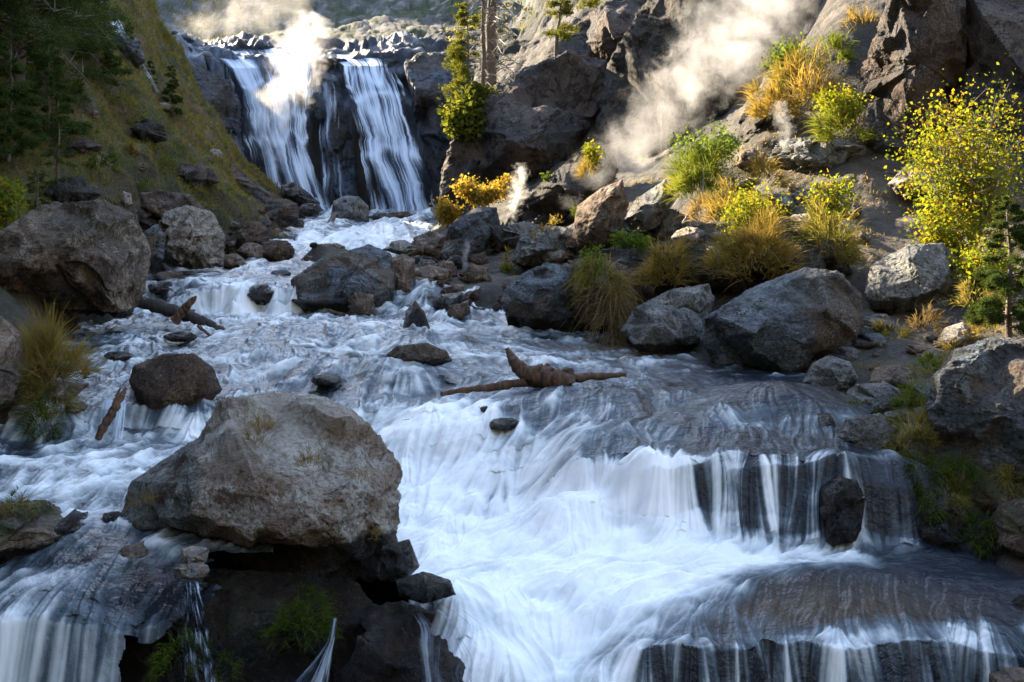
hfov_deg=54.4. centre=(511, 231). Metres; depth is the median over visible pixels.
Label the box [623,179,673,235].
boulder
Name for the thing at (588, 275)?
grass tussock
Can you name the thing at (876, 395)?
boulder
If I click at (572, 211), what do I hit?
grass tussock
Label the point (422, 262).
stone
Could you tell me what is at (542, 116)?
cliff
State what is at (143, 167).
stone
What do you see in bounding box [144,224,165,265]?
boulder
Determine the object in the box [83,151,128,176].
slope bush
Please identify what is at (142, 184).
slope bush
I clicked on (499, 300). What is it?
stone
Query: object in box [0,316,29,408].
boulder
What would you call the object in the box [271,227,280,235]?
stone
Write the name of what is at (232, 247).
stone
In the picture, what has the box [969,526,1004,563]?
boulder
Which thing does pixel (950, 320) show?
stone
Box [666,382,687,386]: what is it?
boulder
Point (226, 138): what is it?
grass
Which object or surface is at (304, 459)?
grass tussock
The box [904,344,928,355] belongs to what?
stone
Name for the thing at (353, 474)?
grass tussock
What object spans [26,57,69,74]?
slope bush
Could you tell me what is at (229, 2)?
scrub
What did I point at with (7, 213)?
shrub
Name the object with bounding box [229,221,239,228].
stone
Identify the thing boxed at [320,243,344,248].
boulder
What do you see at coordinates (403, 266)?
boulder
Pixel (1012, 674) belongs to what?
boulder
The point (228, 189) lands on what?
slope bush
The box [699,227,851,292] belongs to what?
rock outcrop
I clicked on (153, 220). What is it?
stone
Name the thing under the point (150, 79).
water slide
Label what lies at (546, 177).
shrub
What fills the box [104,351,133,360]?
boulder
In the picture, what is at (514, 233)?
boulder
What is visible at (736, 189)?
boulder
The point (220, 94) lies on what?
cliff
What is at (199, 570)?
cobble
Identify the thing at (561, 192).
rock outcrop
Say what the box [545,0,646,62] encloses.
cliff
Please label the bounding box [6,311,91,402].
grass tussock
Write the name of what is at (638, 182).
bank weeds
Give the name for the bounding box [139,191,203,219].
boulder
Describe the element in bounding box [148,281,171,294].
boulder
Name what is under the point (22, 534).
boulder
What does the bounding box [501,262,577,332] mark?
rock outcrop
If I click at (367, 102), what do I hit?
waterfall
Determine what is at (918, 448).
boulder
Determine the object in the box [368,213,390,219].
boulder
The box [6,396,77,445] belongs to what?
grass tussock
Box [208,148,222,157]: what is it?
stone
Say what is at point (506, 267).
grass tussock
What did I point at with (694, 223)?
stone
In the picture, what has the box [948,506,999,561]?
grass tussock
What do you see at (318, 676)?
cascade
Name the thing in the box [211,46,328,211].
waterfall
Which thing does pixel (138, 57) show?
rock outcrop
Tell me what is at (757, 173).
grass tussock
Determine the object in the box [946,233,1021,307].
shrub
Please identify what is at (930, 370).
path grass
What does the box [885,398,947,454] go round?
grass tussock
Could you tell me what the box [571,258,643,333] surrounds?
rock outcrop
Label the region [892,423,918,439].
boulder
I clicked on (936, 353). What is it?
boulder
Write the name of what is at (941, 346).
stone
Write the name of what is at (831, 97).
shrub
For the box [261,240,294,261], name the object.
boulder
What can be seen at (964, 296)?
grass tussock
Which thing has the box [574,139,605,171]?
shrub
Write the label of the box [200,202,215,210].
slope bush
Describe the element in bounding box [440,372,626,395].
log
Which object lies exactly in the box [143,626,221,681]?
moss patch
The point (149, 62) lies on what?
fir tree
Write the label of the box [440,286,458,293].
stone
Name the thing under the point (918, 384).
boulder
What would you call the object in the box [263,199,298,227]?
boulder
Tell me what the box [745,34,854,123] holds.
grass tussock
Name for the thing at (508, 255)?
grass tussock
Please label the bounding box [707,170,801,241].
shrub
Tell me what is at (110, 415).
log
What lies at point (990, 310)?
pine tree
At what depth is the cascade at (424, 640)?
4.82 m
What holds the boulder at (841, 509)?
on the ground at (322, 34)
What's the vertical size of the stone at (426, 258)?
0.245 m
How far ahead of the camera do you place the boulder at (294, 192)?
45.29 m
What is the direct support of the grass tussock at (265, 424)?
on the boulder at (211, 482)
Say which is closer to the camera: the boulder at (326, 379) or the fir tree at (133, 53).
the boulder at (326, 379)
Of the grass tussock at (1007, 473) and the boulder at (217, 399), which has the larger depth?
the boulder at (217, 399)
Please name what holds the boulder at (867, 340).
on the ground at (322, 34)
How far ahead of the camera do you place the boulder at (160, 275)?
16.36 m
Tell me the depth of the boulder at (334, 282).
14.76 m
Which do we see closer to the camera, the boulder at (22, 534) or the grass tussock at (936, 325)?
the boulder at (22, 534)
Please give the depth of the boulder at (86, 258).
12.29 m
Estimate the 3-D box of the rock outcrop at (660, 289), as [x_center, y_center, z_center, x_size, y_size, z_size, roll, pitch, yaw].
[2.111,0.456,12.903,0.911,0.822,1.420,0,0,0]
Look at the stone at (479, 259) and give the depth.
19.12 m
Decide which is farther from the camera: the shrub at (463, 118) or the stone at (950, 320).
the shrub at (463, 118)
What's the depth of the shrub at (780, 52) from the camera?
17.56 m
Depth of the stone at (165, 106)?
35.83 m
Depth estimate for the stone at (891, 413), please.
7.50 m
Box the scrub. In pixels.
[159,0,536,50]
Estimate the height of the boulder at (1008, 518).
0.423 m
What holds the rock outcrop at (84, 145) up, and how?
on the ground at (322, 34)
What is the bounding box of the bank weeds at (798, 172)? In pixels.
[627,59,889,281]
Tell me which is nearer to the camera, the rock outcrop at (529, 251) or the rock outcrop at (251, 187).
the rock outcrop at (529, 251)
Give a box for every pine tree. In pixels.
[21,161,49,209]
[31,91,78,189]
[436,0,482,117]
[462,0,502,89]
[468,0,526,86]
[540,0,580,56]
[574,0,604,11]
[961,195,1023,337]
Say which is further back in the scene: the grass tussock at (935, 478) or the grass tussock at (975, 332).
the grass tussock at (975, 332)
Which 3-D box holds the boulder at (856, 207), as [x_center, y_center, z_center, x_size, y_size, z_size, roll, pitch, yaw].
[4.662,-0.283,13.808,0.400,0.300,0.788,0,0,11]
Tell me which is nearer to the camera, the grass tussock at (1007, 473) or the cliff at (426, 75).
the grass tussock at (1007, 473)
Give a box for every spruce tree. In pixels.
[0,0,137,87]
[0,30,49,161]
[7,38,95,146]
[41,0,133,30]
[69,0,136,87]
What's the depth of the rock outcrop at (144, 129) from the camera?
25.50 m
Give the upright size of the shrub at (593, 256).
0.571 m
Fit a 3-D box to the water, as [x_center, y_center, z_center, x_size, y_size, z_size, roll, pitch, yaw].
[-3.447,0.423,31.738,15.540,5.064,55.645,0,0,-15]
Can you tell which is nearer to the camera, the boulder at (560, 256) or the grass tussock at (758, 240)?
the grass tussock at (758, 240)
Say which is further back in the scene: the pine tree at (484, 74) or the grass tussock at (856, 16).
the pine tree at (484, 74)
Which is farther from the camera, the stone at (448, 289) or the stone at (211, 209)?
the stone at (211, 209)
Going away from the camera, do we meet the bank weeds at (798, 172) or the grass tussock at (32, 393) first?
the grass tussock at (32, 393)
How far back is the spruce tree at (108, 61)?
25.99 m
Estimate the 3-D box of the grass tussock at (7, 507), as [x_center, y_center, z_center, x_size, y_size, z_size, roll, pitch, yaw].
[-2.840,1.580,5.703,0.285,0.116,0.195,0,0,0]
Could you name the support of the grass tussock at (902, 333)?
on the ground at (322, 34)
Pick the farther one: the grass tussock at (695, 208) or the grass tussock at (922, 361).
the grass tussock at (695, 208)
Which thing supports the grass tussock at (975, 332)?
on the ground at (322, 34)
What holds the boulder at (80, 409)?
on the water
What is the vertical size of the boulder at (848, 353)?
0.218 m
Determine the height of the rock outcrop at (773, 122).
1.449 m
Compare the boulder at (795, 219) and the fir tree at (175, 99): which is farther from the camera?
the fir tree at (175, 99)
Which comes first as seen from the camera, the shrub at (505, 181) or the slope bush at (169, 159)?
the shrub at (505, 181)
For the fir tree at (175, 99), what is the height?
1.931 m
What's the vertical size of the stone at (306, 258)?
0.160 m
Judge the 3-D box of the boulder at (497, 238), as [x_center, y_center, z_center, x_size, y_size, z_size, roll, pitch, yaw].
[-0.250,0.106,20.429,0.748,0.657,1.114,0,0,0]
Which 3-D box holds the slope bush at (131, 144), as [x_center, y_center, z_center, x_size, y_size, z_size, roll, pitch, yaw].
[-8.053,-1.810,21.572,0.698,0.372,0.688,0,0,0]
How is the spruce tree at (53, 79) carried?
on the ground at (322, 34)
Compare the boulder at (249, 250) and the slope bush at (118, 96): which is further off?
the slope bush at (118, 96)
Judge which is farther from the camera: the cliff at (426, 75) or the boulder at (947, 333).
the cliff at (426, 75)
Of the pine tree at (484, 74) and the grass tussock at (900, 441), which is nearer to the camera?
the grass tussock at (900, 441)
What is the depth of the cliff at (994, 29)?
14.46 m
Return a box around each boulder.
[0,199,150,318]
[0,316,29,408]
[0,500,62,559]
[53,382,88,400]
[54,509,87,540]
[65,402,87,412]
[101,511,121,522]
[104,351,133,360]
[120,191,131,207]
[121,391,402,581]
[129,353,221,409]
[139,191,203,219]
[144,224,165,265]
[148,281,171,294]
[151,271,184,279]
[157,205,225,269]
[163,331,196,341]
[215,397,224,403]
[223,254,244,268]
[235,221,269,247]
[237,243,264,258]
[247,284,273,305]
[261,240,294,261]
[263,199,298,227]
[271,270,290,275]
[279,182,319,206]
[291,244,395,312]
[292,218,304,227]
[298,203,323,216]
[311,373,339,385]
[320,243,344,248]
[331,196,368,221]
[347,292,376,314]
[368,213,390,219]
[379,539,419,581]
[383,240,412,254]
[387,211,412,218]
[387,342,451,365]
[391,254,414,291]
[396,571,455,603]
[403,301,429,328]
[407,230,445,260]
[414,265,452,280]
[434,292,471,309]
[440,206,500,262]
[447,299,470,318]
[458,263,492,283]
[479,406,487,411]
[489,221,513,251]
[489,418,518,430]
[501,221,539,247]
[541,249,573,263]
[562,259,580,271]
[621,283,714,353]
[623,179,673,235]
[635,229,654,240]
[652,209,684,239]
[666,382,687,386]
[671,226,704,243]
[699,267,863,370]
[708,133,732,153]
[723,186,758,207]
[735,149,766,168]
[763,193,795,214]
[786,213,817,229]
[791,189,817,203]
[803,355,858,391]
[817,413,835,426]
[819,476,865,545]
[831,345,860,360]
[837,413,895,449]
[838,201,861,217]
[847,382,901,411]
[849,230,870,243]
[853,332,888,348]
[862,313,894,332]
[864,243,957,313]
[870,364,916,388]
[888,164,935,198]
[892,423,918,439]
[893,437,927,463]
[911,382,930,406]
[916,349,939,361]
[918,511,965,545]
[926,337,1023,479]
[937,322,971,346]
[949,496,970,523]
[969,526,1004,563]
[972,472,1009,515]
[989,667,1023,681]
[990,498,1023,557]
[1011,594,1023,608]
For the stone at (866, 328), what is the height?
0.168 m
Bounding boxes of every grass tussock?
[0,498,38,518]
[2,293,116,414]
[3,485,40,513]
[5,373,92,442]
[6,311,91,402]
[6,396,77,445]
[125,480,162,508]
[232,409,291,450]
[285,438,332,477]
[344,461,375,481]
[367,524,384,540]
[494,245,517,270]
[497,261,515,275]
[527,222,551,239]
[548,213,562,224]
[551,247,642,337]
[557,264,655,347]
[564,154,601,178]
[569,203,581,218]
[624,232,704,291]
[652,137,761,205]
[673,189,717,222]
[688,231,758,288]
[697,200,817,285]
[698,171,792,228]
[733,74,808,121]
[739,148,801,194]
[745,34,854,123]
[782,191,878,269]
[799,100,878,143]
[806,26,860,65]
[836,0,879,30]
[848,396,883,413]
[869,317,911,339]
[873,426,923,476]
[882,369,930,411]
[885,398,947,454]
[896,449,953,518]
[899,302,949,334]
[906,348,946,372]
[913,482,961,538]
[926,468,978,515]
[930,449,990,528]
[935,336,964,349]
[948,279,1003,311]
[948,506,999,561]
[955,321,1022,342]
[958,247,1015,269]
[972,460,1023,506]
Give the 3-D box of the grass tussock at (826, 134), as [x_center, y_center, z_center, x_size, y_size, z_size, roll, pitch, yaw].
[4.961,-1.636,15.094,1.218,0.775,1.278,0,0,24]
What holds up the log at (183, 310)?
on the log at (159, 306)
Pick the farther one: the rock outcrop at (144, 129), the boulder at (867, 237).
the rock outcrop at (144, 129)
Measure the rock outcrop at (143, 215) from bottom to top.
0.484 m
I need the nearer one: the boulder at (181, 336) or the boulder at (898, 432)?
the boulder at (898, 432)
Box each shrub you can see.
[0,176,32,229]
[427,195,468,228]
[436,89,488,145]
[449,173,513,208]
[454,81,501,108]
[486,173,524,202]
[540,172,552,183]
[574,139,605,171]
[575,242,614,287]
[608,227,654,254]
[666,120,747,184]
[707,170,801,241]
[758,31,819,83]
[796,169,861,236]
[807,79,873,135]
[873,53,1023,253]
[894,187,992,279]
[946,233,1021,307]
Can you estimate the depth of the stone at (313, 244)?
24.12 m
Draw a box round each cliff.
[191,64,244,154]
[312,72,357,199]
[404,51,463,207]
[438,49,606,209]
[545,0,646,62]
[595,0,814,161]
[855,0,968,155]
[948,0,1023,144]
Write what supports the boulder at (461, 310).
in the water
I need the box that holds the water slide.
[110,21,157,91]
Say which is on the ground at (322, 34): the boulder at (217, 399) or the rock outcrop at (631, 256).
the rock outcrop at (631, 256)
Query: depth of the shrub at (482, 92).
29.36 m
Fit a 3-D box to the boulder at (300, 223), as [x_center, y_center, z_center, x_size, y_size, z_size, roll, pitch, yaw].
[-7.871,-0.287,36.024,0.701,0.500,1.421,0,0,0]
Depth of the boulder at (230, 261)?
20.77 m
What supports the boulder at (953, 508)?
on the ground at (322, 34)
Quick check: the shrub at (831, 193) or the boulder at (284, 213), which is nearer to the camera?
the shrub at (831, 193)
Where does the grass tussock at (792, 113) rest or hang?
on the rock outcrop at (773, 122)
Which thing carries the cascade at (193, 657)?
on the water
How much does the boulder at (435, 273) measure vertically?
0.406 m
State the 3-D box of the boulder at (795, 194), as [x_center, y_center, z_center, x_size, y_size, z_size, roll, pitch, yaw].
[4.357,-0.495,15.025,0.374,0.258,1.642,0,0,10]
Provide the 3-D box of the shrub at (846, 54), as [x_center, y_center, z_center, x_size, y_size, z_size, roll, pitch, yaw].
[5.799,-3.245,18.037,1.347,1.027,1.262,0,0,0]
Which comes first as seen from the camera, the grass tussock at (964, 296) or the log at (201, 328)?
the grass tussock at (964, 296)
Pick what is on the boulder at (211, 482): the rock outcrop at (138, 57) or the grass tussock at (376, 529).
the grass tussock at (376, 529)
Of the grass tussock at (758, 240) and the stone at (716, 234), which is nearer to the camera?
the grass tussock at (758, 240)
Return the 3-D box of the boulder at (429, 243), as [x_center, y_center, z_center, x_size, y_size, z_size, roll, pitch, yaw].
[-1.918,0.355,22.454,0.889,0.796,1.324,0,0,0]
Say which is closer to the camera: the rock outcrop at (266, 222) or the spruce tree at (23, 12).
the spruce tree at (23, 12)
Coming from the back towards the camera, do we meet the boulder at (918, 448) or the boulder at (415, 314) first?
the boulder at (415, 314)
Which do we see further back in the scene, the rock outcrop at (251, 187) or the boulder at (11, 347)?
the rock outcrop at (251, 187)
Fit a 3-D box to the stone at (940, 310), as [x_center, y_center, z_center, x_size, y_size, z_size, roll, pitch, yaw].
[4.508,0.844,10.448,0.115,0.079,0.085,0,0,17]
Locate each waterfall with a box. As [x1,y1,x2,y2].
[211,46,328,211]
[319,83,341,196]
[337,55,433,211]
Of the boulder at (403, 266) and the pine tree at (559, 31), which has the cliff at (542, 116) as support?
the pine tree at (559, 31)
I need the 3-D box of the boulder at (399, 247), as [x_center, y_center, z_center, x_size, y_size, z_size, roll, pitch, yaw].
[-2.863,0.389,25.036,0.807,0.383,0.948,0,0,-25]
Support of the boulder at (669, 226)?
on the ground at (322, 34)
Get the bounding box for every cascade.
[99,399,124,441]
[185,583,214,681]
[311,618,335,681]
[420,610,500,681]
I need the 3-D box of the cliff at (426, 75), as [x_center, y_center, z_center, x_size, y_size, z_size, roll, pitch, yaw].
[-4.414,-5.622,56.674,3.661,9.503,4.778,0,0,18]
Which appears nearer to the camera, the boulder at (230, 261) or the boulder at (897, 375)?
the boulder at (897, 375)
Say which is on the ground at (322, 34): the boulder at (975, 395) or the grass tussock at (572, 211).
the boulder at (975, 395)
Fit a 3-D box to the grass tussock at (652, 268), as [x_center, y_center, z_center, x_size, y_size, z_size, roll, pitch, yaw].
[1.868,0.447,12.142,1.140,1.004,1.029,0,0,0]
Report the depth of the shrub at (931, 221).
11.27 m
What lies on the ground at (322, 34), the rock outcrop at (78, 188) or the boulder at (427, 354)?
the rock outcrop at (78, 188)
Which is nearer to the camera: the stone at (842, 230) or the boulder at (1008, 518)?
the boulder at (1008, 518)
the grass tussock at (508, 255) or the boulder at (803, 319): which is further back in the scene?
the grass tussock at (508, 255)
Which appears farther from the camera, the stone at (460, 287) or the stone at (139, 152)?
the stone at (139, 152)
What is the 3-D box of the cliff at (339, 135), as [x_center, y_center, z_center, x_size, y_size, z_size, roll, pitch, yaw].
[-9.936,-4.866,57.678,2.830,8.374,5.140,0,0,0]
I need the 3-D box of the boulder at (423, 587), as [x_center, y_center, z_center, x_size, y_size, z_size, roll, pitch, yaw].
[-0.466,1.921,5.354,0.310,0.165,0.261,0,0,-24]
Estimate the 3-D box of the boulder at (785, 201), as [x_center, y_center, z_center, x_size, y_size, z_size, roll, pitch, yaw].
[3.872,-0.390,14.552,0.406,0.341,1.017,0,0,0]
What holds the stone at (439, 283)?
on the ground at (322, 34)
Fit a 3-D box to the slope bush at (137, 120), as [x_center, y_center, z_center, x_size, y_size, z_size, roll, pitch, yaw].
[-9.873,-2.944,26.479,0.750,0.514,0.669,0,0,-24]
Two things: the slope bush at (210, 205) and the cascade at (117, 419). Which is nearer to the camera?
the cascade at (117, 419)
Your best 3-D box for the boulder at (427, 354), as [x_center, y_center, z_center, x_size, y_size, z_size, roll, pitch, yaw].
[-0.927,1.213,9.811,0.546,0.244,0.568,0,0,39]
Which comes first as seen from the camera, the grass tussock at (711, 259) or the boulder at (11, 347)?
the boulder at (11, 347)
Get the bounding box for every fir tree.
[121,22,139,62]
[146,59,157,89]
[161,64,183,114]
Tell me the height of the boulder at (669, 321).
0.883 m
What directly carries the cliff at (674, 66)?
on the ground at (322, 34)
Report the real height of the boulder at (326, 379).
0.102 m
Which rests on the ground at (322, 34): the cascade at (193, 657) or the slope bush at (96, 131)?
the slope bush at (96, 131)
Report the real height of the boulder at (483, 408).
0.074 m
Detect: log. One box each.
[95,387,126,439]
[137,296,224,329]
[170,296,196,324]
[197,325,210,335]
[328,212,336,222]
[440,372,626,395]
[690,166,704,219]
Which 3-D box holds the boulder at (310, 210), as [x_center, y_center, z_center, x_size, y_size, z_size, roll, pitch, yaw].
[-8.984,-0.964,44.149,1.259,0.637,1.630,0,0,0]
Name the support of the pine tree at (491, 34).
on the cliff at (542, 116)
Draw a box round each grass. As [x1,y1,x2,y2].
[0,0,289,236]
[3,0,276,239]
[853,285,1023,499]
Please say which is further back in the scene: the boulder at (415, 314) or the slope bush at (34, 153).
the slope bush at (34, 153)
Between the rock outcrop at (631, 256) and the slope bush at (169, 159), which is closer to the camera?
the rock outcrop at (631, 256)
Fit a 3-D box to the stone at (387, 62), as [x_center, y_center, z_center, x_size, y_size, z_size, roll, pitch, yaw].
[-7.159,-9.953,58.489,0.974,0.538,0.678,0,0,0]
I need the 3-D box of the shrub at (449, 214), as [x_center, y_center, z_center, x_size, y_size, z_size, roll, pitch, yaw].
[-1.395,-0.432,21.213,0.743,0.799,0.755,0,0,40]
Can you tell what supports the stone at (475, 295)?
on the ground at (322, 34)
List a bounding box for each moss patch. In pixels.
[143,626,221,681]
[208,649,245,681]
[255,581,346,659]
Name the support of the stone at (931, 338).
on the ground at (322, 34)
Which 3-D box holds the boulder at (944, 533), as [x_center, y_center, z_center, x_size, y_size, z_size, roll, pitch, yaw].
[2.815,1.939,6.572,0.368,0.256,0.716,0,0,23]
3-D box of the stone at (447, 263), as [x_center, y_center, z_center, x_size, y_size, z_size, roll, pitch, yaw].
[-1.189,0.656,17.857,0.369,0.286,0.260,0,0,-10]
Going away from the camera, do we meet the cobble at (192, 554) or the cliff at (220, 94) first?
the cobble at (192, 554)
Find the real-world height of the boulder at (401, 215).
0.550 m
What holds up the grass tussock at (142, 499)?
on the boulder at (211, 482)
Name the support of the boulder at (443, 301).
on the ground at (322, 34)
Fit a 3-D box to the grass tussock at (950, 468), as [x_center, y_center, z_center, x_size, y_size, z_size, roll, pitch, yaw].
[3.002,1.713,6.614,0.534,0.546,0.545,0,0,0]
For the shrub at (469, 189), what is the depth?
20.68 m
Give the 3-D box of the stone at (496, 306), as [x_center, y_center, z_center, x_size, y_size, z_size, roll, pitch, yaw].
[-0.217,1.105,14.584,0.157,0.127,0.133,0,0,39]
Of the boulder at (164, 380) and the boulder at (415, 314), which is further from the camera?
the boulder at (415, 314)
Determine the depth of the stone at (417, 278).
15.72 m
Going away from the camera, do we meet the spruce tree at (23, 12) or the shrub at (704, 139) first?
the shrub at (704, 139)
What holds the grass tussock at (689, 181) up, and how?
on the ground at (322, 34)
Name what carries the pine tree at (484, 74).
on the cliff at (542, 116)
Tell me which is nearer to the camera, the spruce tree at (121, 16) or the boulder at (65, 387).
the boulder at (65, 387)
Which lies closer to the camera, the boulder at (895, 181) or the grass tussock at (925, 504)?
the grass tussock at (925, 504)
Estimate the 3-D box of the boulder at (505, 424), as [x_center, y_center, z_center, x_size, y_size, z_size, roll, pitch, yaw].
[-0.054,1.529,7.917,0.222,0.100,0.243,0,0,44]
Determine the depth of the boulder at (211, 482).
5.89 m
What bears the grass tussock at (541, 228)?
on the rock outcrop at (529, 251)
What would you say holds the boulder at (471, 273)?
on the ground at (322, 34)
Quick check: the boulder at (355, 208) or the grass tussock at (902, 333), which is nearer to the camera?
the grass tussock at (902, 333)
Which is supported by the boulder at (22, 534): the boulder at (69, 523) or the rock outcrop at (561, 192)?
the boulder at (69, 523)
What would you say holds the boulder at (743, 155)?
on the ground at (322, 34)
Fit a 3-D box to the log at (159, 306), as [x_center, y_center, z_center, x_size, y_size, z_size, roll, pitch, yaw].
[-4.388,1.097,13.177,1.404,0.516,0.197,0,0,11]
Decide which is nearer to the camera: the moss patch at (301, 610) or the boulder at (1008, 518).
the moss patch at (301, 610)
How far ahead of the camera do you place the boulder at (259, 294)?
14.84 m
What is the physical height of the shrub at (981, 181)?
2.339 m
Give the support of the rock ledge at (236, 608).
in the water
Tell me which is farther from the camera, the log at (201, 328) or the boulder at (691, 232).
the boulder at (691, 232)
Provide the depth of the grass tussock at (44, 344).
8.53 m
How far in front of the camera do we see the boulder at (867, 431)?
6.98 m
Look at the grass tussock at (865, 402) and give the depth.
7.86 m
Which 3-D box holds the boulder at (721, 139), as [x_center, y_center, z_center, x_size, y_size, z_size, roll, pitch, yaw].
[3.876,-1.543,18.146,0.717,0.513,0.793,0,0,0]
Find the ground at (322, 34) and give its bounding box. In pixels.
[0,0,1023,681]
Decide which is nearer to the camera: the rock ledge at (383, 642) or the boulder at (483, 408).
the rock ledge at (383, 642)
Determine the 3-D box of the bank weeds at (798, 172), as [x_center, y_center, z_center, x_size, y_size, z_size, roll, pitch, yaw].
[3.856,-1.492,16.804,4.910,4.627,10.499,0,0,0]
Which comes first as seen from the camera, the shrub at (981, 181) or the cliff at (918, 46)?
the shrub at (981, 181)
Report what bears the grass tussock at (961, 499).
on the ground at (322, 34)
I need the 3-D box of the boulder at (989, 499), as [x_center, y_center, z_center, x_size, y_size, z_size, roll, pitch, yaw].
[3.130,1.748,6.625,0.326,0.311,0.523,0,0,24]
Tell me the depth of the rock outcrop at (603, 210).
16.28 m
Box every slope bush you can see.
[13,128,53,162]
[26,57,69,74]
[41,73,97,106]
[74,114,106,136]
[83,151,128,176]
[89,44,130,79]
[104,88,141,112]
[124,140,153,155]
[129,112,150,124]
[135,176,160,190]
[159,153,175,170]
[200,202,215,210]
[219,183,236,195]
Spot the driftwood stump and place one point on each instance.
(543, 376)
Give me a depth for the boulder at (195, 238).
18.52 m
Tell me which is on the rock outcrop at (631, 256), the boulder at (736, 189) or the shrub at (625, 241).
the shrub at (625, 241)
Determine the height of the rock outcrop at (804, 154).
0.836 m
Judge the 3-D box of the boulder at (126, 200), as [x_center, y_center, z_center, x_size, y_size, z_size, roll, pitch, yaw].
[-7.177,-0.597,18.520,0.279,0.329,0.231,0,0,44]
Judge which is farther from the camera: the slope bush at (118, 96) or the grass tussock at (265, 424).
the slope bush at (118, 96)
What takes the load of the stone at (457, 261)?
on the ground at (322, 34)
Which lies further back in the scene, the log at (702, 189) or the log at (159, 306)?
the log at (702, 189)
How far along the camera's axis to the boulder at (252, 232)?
24.61 m
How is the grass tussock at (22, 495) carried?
on the boulder at (22, 534)
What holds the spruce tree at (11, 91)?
on the ground at (322, 34)
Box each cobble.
[120,541,148,557]
[174,562,209,578]
[178,546,208,563]
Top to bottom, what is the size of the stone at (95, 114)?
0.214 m
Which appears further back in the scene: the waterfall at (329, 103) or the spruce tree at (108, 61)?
the waterfall at (329, 103)
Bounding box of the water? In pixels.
[0,198,1023,681]
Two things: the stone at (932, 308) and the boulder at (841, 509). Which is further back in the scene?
the stone at (932, 308)
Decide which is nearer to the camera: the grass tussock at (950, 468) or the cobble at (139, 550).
the cobble at (139, 550)
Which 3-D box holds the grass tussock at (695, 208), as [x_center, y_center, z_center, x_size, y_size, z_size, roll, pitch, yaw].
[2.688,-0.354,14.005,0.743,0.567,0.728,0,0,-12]
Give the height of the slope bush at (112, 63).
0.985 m
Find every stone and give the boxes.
[88,110,99,118]
[131,147,141,154]
[137,163,147,170]
[148,217,158,223]
[159,102,171,109]
[203,205,214,213]
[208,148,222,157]
[227,241,238,253]
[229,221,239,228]
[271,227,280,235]
[277,232,290,238]
[303,255,312,260]
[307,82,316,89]
[310,242,317,247]
[382,58,397,66]
[412,255,421,263]
[412,277,422,281]
[417,259,434,266]
[421,256,434,260]
[436,280,444,286]
[437,261,454,266]
[440,263,457,276]
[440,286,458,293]
[447,255,462,268]
[452,284,464,290]
[468,252,489,264]
[470,289,479,300]
[492,303,501,309]
[497,295,502,304]
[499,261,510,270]
[681,218,701,227]
[709,231,723,239]
[787,185,795,191]
[833,223,855,237]
[859,325,875,333]
[883,410,910,422]
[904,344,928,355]
[913,407,923,413]
[922,307,945,318]
[922,335,937,342]
[933,340,958,348]
[937,308,945,314]
[944,316,957,326]
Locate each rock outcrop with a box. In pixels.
[43,176,101,203]
[67,138,102,154]
[113,28,145,65]
[130,117,167,143]
[135,209,158,228]
[177,163,218,187]
[228,159,272,204]
[257,207,271,226]
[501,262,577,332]
[507,139,617,226]
[511,225,576,266]
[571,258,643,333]
[573,180,628,251]
[596,246,643,278]
[641,235,709,293]
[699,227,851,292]
[734,91,795,142]
[768,136,866,175]
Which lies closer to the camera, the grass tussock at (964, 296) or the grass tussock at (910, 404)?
the grass tussock at (910, 404)
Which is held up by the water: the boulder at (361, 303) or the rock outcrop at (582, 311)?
the boulder at (361, 303)
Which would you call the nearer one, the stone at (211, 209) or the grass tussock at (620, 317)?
the grass tussock at (620, 317)
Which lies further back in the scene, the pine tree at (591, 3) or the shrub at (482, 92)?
the pine tree at (591, 3)
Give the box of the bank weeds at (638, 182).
[502,150,667,201]
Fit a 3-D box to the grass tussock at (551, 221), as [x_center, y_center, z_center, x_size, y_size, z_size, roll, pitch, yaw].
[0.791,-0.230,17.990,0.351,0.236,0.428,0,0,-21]
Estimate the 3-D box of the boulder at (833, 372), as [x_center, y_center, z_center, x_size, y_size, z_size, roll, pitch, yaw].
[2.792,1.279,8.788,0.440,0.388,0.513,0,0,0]
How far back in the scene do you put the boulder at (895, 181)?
13.98 m
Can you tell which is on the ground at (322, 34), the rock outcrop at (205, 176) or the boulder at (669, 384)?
the rock outcrop at (205, 176)
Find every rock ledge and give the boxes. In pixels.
[123,568,372,681]
[329,600,465,681]
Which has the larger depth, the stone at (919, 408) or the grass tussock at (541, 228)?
the grass tussock at (541, 228)
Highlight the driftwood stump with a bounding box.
[505,347,575,387]
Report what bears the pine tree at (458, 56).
on the cliff at (542, 116)
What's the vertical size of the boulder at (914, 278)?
0.836 m
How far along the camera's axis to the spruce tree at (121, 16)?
27.45 m
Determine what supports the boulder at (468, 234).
on the ground at (322, 34)
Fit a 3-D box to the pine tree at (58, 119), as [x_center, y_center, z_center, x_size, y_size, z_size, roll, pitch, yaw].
[-7.720,-1.461,16.959,0.819,1.904,0.842,0,0,0]

